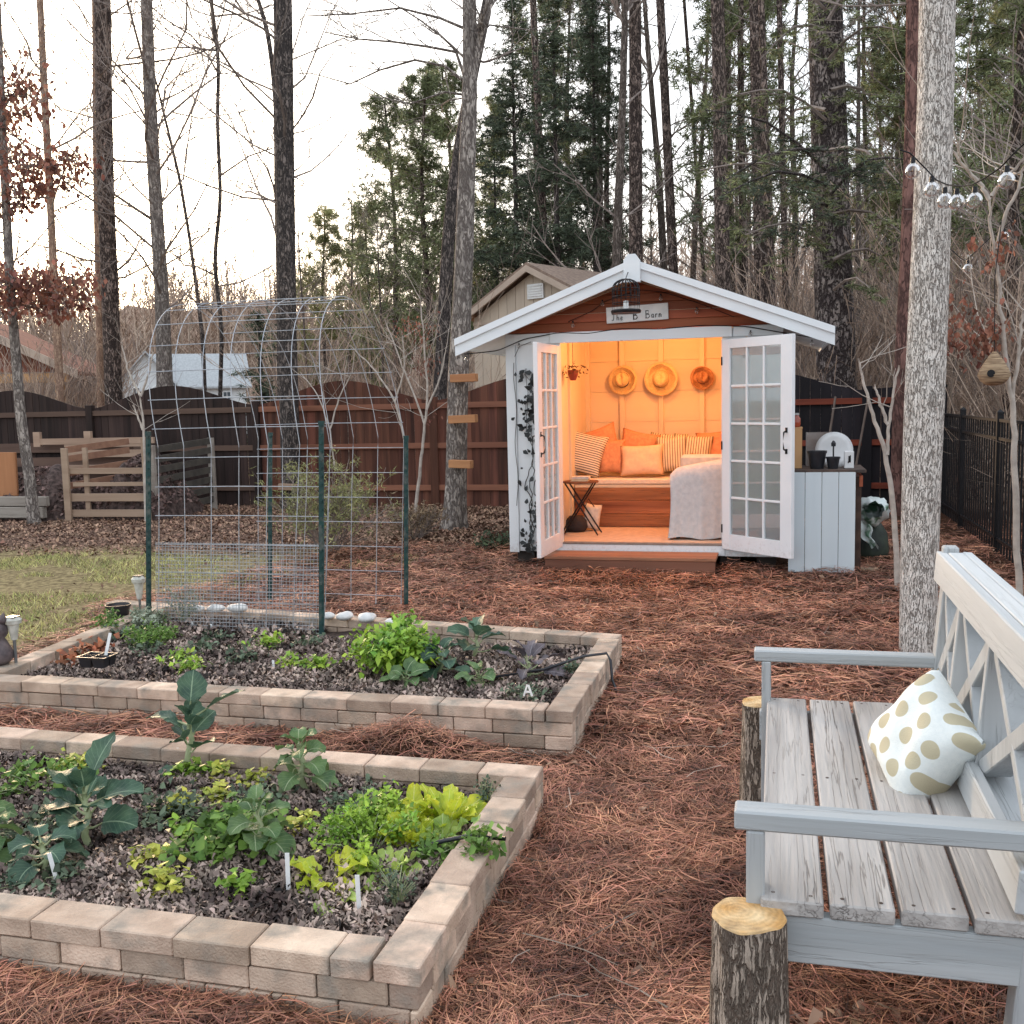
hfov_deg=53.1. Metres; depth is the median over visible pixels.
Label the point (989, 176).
woodland tree
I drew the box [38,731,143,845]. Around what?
collard plant
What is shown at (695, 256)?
bare sapling
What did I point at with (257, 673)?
leaf mulch
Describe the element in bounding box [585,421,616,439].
throw pillow
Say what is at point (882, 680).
pine straw
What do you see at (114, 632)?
seedling patch
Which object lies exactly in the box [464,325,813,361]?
string lights
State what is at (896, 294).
bare sapling
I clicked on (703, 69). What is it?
woodland pine
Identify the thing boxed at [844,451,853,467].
white canister
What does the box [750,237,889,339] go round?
bare sapling
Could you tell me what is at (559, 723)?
raised garden bed
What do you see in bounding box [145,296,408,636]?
trellis arch
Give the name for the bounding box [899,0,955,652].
foreground tree
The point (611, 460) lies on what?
throw pillow
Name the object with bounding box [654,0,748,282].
pine tree
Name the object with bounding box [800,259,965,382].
bare sapling
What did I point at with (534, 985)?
pine straw
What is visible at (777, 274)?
bare sapling
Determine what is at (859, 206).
woodland tree
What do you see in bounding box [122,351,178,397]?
house
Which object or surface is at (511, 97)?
conifer
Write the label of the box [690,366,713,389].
straw hat
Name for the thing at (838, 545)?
potting counter
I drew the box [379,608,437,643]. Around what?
leafy bush
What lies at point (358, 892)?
plant marker
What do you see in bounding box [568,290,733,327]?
string lights
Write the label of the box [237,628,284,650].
seedling patch
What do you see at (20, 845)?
brussels sprout plant
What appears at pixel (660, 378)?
straw hat
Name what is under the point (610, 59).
woodland pine
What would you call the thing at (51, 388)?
bare sapling
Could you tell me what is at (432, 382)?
bare sapling
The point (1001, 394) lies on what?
bare sapling
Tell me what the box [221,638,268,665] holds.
seedling patch
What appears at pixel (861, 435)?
tool handle
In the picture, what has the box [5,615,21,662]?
solar lamp
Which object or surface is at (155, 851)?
yellow seedling
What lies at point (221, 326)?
bare tree
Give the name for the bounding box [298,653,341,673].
seedling patch
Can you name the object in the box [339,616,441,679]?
leafy bush
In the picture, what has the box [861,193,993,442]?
bare sapling
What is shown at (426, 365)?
sapling
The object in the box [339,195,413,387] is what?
woodland tree
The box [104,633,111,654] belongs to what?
plant marker
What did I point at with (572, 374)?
hanging plant
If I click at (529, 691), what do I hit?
garden letter
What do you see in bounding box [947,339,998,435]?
bare sapling
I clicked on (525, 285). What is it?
neighbour shed
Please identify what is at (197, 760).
yellow seedling
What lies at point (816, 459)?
black pot
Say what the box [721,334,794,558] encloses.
door
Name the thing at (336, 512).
shrub
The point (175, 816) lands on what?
yellow seedling
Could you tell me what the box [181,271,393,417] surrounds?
bare sapling
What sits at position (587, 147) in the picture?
woodland pine
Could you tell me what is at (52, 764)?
ground plant
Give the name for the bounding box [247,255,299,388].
woodland tree
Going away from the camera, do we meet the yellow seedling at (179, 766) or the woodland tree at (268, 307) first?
the yellow seedling at (179, 766)
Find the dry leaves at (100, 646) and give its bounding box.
[50,632,119,666]
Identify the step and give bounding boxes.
[544,550,717,574]
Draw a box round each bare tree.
[0,0,225,402]
[9,0,356,386]
[59,0,434,398]
[92,0,332,396]
[117,4,234,390]
[367,0,528,399]
[771,0,969,515]
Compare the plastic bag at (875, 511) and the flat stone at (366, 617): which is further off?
the plastic bag at (875, 511)
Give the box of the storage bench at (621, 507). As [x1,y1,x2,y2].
[575,473,670,526]
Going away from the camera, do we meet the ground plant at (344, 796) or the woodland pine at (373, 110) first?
the ground plant at (344, 796)
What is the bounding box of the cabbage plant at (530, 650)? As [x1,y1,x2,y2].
[494,640,567,679]
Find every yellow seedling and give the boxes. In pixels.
[55,747,106,770]
[118,842,169,869]
[132,854,196,902]
[146,786,199,819]
[162,760,204,781]
[163,810,218,843]
[180,756,225,780]
[196,779,241,809]
[203,758,240,779]
[214,867,263,902]
[236,766,274,788]
[284,807,319,836]
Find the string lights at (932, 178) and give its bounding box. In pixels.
[900,143,1023,210]
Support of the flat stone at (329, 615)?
on the raised garden bed at (559, 723)
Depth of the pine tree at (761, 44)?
21.50 m
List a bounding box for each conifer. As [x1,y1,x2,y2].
[229,302,307,443]
[471,109,529,357]
[473,0,583,274]
[487,0,611,271]
[547,0,656,271]
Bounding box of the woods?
[0,140,1020,416]
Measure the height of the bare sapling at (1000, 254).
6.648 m
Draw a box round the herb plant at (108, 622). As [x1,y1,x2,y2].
[88,604,127,628]
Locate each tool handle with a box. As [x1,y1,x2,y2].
[829,396,836,431]
[855,401,867,464]
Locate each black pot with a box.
[104,602,130,618]
[807,450,826,468]
[826,456,839,468]
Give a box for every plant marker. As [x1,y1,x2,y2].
[47,853,56,878]
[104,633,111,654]
[285,853,290,889]
[355,875,361,909]
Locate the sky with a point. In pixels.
(345, 159)
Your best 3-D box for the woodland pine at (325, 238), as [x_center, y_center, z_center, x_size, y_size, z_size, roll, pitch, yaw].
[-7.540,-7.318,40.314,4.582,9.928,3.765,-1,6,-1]
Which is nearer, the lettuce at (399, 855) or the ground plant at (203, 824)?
the lettuce at (399, 855)
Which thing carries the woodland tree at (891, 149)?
on the ground at (58, 578)
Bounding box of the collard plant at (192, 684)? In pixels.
[146,669,243,777]
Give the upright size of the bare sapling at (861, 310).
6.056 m
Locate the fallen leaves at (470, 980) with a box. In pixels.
[0,536,1014,1023]
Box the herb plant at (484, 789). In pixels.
[473,774,500,802]
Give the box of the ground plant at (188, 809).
[132,776,218,838]
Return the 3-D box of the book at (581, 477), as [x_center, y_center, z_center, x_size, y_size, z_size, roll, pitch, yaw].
[0.734,-0.369,10.888,0.190,0.023,0.130,0,6,15]
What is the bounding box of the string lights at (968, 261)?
[950,212,1023,273]
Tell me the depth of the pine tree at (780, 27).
22.39 m
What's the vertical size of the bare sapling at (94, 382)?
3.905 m
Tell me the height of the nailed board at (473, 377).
0.103 m
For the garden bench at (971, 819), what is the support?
on the ground at (58, 578)
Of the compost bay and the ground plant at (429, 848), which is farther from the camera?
the compost bay
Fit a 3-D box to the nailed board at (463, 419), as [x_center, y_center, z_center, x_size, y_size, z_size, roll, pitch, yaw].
[-0.623,-1.182,13.019,0.362,0.110,0.120,0,6,16]
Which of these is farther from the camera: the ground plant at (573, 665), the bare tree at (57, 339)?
the bare tree at (57, 339)
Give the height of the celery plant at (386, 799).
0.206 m
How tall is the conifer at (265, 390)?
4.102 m
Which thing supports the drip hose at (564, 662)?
on the raised garden bed at (559, 723)
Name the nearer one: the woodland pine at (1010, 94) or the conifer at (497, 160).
the woodland pine at (1010, 94)
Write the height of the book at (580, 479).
0.023 m
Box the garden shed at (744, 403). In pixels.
[454,254,836,565]
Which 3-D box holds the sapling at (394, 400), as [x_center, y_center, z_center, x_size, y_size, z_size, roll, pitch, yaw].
[-2.466,-1.848,15.819,2.753,3.802,3.002,-4,7,-26]
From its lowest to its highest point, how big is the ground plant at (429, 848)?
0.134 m
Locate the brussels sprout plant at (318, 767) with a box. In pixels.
[273,727,338,794]
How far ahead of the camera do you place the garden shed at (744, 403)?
9.91 m
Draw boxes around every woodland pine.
[269,202,364,391]
[306,197,414,386]
[319,90,453,392]
[334,67,512,395]
[371,54,522,359]
[472,0,609,287]
[474,94,522,286]
[509,0,650,272]
[559,0,664,270]
[642,0,811,295]
[651,0,806,292]
[809,0,905,340]
[845,0,1011,270]
[850,0,1000,308]
[862,17,979,293]
[883,0,1023,499]
[951,0,1023,305]
[952,0,1021,423]
[952,0,1023,263]
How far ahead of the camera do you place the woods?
81.69 m
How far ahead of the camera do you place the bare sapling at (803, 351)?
18.23 m
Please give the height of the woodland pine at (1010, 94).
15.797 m
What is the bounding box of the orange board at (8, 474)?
[0,452,18,495]
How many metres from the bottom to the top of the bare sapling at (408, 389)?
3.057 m
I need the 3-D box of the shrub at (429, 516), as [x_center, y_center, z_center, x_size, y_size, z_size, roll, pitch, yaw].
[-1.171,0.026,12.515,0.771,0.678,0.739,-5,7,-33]
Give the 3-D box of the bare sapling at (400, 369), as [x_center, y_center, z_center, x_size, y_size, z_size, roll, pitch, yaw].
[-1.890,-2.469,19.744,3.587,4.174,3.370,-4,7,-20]
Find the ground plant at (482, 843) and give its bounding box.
[447,814,513,865]
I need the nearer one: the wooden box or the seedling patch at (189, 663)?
the seedling patch at (189, 663)
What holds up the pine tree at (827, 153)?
on the ground at (58, 578)
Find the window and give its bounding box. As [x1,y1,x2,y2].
[223,391,230,398]
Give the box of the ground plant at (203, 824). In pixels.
[180,791,284,839]
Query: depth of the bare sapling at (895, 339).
22.57 m
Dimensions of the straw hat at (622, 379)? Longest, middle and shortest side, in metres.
0.350 x 0.350 x 0.130 m
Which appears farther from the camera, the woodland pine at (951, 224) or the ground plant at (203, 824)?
the woodland pine at (951, 224)
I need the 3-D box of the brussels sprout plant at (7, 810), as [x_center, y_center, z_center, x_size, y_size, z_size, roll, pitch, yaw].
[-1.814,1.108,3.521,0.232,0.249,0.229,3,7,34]
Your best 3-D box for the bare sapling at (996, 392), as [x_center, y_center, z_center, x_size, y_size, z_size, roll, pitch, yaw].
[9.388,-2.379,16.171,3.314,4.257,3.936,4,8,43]
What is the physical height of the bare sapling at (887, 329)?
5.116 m
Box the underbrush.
[247,310,1023,521]
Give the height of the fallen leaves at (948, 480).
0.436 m
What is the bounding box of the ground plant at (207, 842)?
[158,805,287,867]
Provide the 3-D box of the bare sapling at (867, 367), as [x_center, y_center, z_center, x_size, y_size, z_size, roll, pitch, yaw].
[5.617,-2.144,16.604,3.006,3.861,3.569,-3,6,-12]
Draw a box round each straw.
[0,516,1023,746]
[0,681,1007,1023]
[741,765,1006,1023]
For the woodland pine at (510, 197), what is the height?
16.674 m
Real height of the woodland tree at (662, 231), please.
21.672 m
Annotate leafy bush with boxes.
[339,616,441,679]
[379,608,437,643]
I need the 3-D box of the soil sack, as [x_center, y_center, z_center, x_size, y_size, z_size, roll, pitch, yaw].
[3.607,0.279,10.300,0.360,0.380,0.355,0,6,15]
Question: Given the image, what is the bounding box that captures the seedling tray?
[75,651,118,667]
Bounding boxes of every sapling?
[0,292,143,404]
[0,314,112,406]
[0,321,79,396]
[0,365,9,391]
[2,352,146,407]
[22,318,132,407]
[25,311,194,407]
[35,317,155,406]
[49,312,154,406]
[51,335,150,404]
[54,357,140,404]
[97,309,189,521]
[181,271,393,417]
[242,264,451,510]
[298,301,392,442]
[299,361,368,443]
[319,270,502,431]
[331,182,492,508]
[361,363,448,435]
[364,333,474,433]
[372,343,428,432]
[404,210,554,390]
[418,356,505,398]
[669,191,896,377]
[684,137,898,362]
[701,187,892,388]
[707,246,896,448]
[734,233,895,389]
[747,228,814,372]
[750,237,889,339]
[775,213,984,384]
[790,249,895,387]
[794,263,890,397]
[795,251,959,468]
[799,289,949,466]
[800,251,995,385]
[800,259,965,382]
[802,193,996,391]
[805,291,971,469]
[818,334,906,590]
[830,124,1023,500]
[853,202,1007,409]
[853,244,1020,453]
[854,186,1022,437]
[859,251,1023,408]
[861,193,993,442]
[863,203,1022,453]
[865,255,1023,473]
[876,2,1023,594]
[882,250,1021,459]
[904,96,1023,347]
[946,250,1023,504]
[946,316,1023,424]
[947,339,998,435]
[948,199,1023,411]
[948,237,1023,475]
[949,197,1023,467]
[949,243,1023,444]
[949,253,1021,349]
[949,362,990,438]
[950,199,1023,365]
[950,280,1023,418]
[955,10,1023,279]
[964,342,1023,420]
[977,122,1023,387]
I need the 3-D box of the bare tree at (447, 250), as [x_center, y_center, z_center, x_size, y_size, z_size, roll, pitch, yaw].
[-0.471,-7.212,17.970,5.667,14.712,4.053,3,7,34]
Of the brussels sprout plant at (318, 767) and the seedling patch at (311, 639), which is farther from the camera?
the seedling patch at (311, 639)
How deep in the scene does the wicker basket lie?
11.19 m
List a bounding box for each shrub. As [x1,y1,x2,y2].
[250,446,403,553]
[381,489,448,538]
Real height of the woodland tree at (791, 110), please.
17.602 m
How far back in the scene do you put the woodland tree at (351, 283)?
38.77 m
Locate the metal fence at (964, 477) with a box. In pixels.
[940,407,1023,569]
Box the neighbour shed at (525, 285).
[471,262,600,388]
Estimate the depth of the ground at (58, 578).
9.34 m
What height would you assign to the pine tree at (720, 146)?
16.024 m
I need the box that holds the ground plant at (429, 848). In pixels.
[407,822,459,867]
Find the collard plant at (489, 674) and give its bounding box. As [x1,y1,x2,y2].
[454,660,502,689]
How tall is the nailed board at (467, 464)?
0.110 m
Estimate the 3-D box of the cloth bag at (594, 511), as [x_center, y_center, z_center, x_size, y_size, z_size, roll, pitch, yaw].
[0.883,0.026,11.311,0.216,0.379,0.196,-3,6,-12]
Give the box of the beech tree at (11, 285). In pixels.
[0,0,141,524]
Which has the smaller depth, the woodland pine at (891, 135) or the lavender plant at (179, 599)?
the lavender plant at (179, 599)
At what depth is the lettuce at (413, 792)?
3.84 m
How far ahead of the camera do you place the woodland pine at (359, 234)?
39.56 m
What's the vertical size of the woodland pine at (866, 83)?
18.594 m
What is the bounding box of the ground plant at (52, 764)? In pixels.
[0,746,98,800]
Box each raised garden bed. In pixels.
[0,600,621,756]
[0,727,542,1023]
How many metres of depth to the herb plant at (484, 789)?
3.86 m
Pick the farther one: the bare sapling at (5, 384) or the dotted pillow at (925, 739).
the bare sapling at (5, 384)
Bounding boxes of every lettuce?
[290,845,370,895]
[302,885,369,916]
[357,845,421,890]
[372,808,440,851]
[388,782,441,821]
[401,783,487,826]
[409,813,468,846]
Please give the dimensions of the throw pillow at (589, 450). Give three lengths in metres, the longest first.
0.504 x 0.504 x 0.188 m
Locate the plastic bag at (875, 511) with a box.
[861,496,889,548]
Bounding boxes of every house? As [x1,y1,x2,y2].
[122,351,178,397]
[150,353,251,427]
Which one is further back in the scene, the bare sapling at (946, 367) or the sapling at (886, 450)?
the bare sapling at (946, 367)
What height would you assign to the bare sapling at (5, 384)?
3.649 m
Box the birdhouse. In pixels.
[977,220,1010,385]
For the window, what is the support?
in the house at (189, 362)
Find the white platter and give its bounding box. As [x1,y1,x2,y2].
[815,432,852,466]
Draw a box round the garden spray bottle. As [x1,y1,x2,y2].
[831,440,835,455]
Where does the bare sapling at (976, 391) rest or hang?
on the ground at (58, 578)
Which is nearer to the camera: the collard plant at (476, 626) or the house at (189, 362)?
the collard plant at (476, 626)
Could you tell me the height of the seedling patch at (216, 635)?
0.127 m
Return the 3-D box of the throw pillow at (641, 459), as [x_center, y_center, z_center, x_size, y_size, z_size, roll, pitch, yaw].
[1.476,-0.590,11.627,0.504,0.360,0.176,-2,-9,15]
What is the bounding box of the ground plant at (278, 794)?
[223,773,299,804]
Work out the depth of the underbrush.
13.88 m
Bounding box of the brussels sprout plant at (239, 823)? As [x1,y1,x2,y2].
[219,783,295,860]
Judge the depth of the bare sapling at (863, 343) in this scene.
21.35 m
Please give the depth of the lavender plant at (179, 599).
7.29 m
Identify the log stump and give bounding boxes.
[709,897,789,1023]
[739,696,760,801]
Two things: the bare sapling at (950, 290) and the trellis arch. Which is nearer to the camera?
the trellis arch
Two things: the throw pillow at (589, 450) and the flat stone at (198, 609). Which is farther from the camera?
the throw pillow at (589, 450)
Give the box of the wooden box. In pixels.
[795,427,802,467]
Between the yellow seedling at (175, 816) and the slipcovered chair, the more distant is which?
the slipcovered chair
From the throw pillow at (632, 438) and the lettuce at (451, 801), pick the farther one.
the throw pillow at (632, 438)
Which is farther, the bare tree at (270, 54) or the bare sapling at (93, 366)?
the bare sapling at (93, 366)
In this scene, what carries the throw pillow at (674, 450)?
on the storage bench at (621, 507)
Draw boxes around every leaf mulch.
[0,750,477,943]
[21,627,591,705]
[139,612,326,640]
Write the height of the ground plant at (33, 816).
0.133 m
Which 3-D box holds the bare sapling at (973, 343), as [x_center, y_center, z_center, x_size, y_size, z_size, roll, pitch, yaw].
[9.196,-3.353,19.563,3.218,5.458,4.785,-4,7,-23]
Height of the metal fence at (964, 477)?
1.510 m
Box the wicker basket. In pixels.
[566,515,587,531]
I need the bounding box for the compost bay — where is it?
[0,431,154,517]
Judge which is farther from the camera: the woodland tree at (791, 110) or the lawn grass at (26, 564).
the woodland tree at (791, 110)
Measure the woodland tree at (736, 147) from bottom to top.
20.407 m
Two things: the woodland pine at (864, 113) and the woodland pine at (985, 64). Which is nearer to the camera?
the woodland pine at (985, 64)
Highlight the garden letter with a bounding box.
[523,684,532,696]
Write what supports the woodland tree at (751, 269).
on the ground at (58, 578)
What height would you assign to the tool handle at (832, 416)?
1.625 m
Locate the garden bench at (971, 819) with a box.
[734,545,1023,1023]
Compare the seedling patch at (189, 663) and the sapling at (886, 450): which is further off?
the sapling at (886, 450)
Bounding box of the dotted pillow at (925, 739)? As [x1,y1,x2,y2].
[868,668,985,804]
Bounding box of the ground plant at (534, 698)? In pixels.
[498,678,551,701]
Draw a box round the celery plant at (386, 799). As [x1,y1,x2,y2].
[334,775,408,830]
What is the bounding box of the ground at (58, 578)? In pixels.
[0,404,1023,1023]
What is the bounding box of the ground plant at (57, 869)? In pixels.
[0,842,92,896]
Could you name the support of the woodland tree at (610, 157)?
on the ground at (58, 578)
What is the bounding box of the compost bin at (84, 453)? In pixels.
[60,438,151,520]
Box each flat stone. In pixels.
[189,605,204,611]
[207,605,225,612]
[227,603,247,611]
[325,612,334,618]
[336,611,353,620]
[358,612,375,622]
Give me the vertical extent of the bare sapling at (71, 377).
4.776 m
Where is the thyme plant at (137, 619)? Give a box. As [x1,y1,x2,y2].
[128,602,172,627]
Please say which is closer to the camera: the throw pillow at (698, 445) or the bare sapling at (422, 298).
the throw pillow at (698, 445)
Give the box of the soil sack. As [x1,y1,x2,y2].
[861,523,888,560]
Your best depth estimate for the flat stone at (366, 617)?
6.84 m
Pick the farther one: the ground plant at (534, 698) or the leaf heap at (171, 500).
the leaf heap at (171, 500)
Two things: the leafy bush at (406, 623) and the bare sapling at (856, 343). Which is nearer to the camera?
the leafy bush at (406, 623)
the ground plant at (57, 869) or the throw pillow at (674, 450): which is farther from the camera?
the throw pillow at (674, 450)
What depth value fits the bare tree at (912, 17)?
13.54 m
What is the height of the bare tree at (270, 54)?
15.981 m
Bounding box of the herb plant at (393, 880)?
[372,860,417,907]
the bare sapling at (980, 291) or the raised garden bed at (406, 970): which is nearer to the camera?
the raised garden bed at (406, 970)
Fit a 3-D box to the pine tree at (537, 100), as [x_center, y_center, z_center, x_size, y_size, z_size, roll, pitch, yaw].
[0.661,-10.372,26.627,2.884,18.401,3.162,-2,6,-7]
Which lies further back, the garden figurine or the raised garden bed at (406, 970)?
the garden figurine
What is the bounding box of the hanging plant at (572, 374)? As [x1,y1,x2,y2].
[562,343,587,380]
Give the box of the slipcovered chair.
[668,454,721,539]
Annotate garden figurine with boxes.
[0,613,13,665]
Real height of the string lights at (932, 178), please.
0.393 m
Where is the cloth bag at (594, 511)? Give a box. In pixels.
[584,498,601,530]
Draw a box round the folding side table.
[563,480,601,535]
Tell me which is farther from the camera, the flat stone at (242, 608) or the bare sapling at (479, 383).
the bare sapling at (479, 383)
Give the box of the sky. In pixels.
[0,0,1007,331]
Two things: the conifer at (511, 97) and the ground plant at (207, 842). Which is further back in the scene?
the conifer at (511, 97)
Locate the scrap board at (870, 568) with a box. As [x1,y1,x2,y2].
[860,567,878,570]
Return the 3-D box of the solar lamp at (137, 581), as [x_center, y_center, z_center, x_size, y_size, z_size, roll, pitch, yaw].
[-2.704,0.639,7.435,0.100,0.364,0.100,0,6,15]
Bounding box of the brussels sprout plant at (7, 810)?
[0,800,22,865]
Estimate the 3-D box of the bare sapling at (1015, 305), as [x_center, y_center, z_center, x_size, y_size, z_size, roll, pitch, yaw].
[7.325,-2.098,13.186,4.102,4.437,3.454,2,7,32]
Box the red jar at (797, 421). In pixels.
[795,413,800,426]
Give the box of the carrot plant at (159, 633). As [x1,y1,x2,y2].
[119,616,182,650]
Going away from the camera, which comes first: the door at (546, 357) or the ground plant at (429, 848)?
the ground plant at (429, 848)
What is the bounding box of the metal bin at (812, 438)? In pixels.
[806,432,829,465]
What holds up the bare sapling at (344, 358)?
on the ground at (58, 578)
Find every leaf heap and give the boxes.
[0,464,106,521]
[93,453,204,520]
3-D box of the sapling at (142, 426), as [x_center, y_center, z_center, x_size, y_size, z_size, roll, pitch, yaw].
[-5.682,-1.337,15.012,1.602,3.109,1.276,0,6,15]
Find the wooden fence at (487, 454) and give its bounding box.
[0,375,946,506]
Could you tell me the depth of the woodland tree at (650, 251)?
50.54 m
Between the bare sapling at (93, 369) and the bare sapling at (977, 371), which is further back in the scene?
the bare sapling at (93, 369)
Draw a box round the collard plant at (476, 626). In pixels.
[447,613,514,656]
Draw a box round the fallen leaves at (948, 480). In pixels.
[248,444,1023,504]
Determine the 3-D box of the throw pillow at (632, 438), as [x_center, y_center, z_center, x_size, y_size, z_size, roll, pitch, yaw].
[1.467,-0.734,11.925,0.456,0.432,0.164,13,-5,13]
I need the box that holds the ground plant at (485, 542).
[472,525,509,551]
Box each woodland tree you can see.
[229,124,318,369]
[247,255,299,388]
[269,208,337,387]
[301,142,386,440]
[325,268,361,421]
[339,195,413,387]
[481,0,697,272]
[511,3,616,226]
[548,0,650,271]
[573,62,645,270]
[587,0,751,269]
[603,178,656,259]
[610,0,751,283]
[624,161,681,266]
[671,124,734,277]
[674,20,804,299]
[676,36,754,298]
[688,0,872,277]
[703,37,787,293]
[710,72,776,290]
[733,71,797,298]
[734,0,874,374]
[782,0,902,381]
[845,0,988,293]
[845,66,902,215]
[845,73,893,302]
[848,3,904,290]
[849,0,905,378]
[849,0,982,319]
[950,0,1021,428]
[950,74,1023,415]
[953,37,1007,420]
[957,71,1021,316]
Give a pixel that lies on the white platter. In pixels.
(843, 442)
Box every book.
[570,478,589,480]
[571,476,590,478]
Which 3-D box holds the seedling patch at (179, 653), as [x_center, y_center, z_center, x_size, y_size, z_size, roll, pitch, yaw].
[-2.027,0.887,6.186,0.207,0.141,0.283,2,7,27]
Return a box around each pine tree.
[0,0,273,404]
[70,0,379,509]
[494,0,565,264]
[595,0,652,261]
[598,0,713,273]
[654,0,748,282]
[668,0,765,290]
[683,0,810,304]
[686,0,905,432]
[689,0,809,309]
[731,0,809,303]
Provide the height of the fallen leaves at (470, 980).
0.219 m
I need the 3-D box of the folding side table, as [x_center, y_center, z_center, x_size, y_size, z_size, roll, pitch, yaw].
[0.737,-0.047,10.945,0.413,0.575,0.390,0,6,15]
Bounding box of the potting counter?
[788,465,865,572]
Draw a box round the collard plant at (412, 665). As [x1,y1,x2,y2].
[379,656,428,688]
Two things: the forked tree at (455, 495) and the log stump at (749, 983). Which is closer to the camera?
the log stump at (749, 983)
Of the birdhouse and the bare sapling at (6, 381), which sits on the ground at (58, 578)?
the bare sapling at (6, 381)
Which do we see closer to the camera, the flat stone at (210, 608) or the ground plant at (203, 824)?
the ground plant at (203, 824)
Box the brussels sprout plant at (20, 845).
[6,823,90,885]
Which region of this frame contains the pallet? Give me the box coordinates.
[151,438,217,509]
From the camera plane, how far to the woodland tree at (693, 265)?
36.10 m
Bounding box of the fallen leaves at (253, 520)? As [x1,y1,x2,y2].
[0,503,897,1023]
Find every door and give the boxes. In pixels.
[532,342,562,557]
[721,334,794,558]
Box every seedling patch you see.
[102,621,140,640]
[128,635,163,656]
[155,646,203,666]
[165,637,219,655]
[172,655,211,674]
[192,629,234,639]
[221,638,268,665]
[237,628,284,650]
[275,650,306,669]
[290,629,325,647]
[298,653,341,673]
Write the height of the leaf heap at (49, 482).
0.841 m
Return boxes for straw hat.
[609,365,636,394]
[644,362,677,395]
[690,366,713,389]
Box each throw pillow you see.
[575,431,609,477]
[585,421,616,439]
[599,439,624,472]
[620,444,663,475]
[622,428,660,445]
[651,432,687,436]
[656,435,686,471]
[670,433,713,471]
[696,431,721,453]
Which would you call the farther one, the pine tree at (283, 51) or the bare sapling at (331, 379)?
the bare sapling at (331, 379)
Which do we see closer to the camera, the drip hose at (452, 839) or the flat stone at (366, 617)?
the drip hose at (452, 839)
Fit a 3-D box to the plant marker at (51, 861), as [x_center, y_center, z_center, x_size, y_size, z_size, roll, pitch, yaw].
[-1.483,1.170,3.319,0.044,0.136,0.005,0,6,15]
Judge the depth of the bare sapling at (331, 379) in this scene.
35.40 m
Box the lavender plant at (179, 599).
[160,579,206,623]
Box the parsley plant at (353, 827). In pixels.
[304,797,421,867]
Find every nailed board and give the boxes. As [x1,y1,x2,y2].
[278,483,299,490]
[448,414,477,423]
[448,459,473,468]
[450,373,477,382]
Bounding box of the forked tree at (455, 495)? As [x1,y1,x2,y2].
[261,0,585,529]
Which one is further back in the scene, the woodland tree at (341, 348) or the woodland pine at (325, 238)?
the woodland tree at (341, 348)
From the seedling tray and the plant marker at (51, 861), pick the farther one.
the seedling tray
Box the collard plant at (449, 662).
[421,637,470,682]
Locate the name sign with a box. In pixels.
[606,303,668,323]
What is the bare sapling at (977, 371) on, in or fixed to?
on the ground at (58, 578)
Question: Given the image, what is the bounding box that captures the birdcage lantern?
[611,272,640,313]
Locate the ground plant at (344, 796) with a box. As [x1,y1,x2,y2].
[319,773,393,816]
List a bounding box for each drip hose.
[410,834,505,851]
[495,652,617,691]
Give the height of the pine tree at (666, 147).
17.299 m
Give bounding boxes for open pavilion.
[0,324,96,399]
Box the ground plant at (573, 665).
[557,657,580,673]
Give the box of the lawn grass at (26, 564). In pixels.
[0,549,419,641]
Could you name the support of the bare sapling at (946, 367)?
on the ground at (58, 578)
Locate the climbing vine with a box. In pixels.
[511,342,538,561]
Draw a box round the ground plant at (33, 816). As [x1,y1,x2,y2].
[0,795,92,852]
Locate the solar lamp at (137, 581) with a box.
[131,575,145,611]

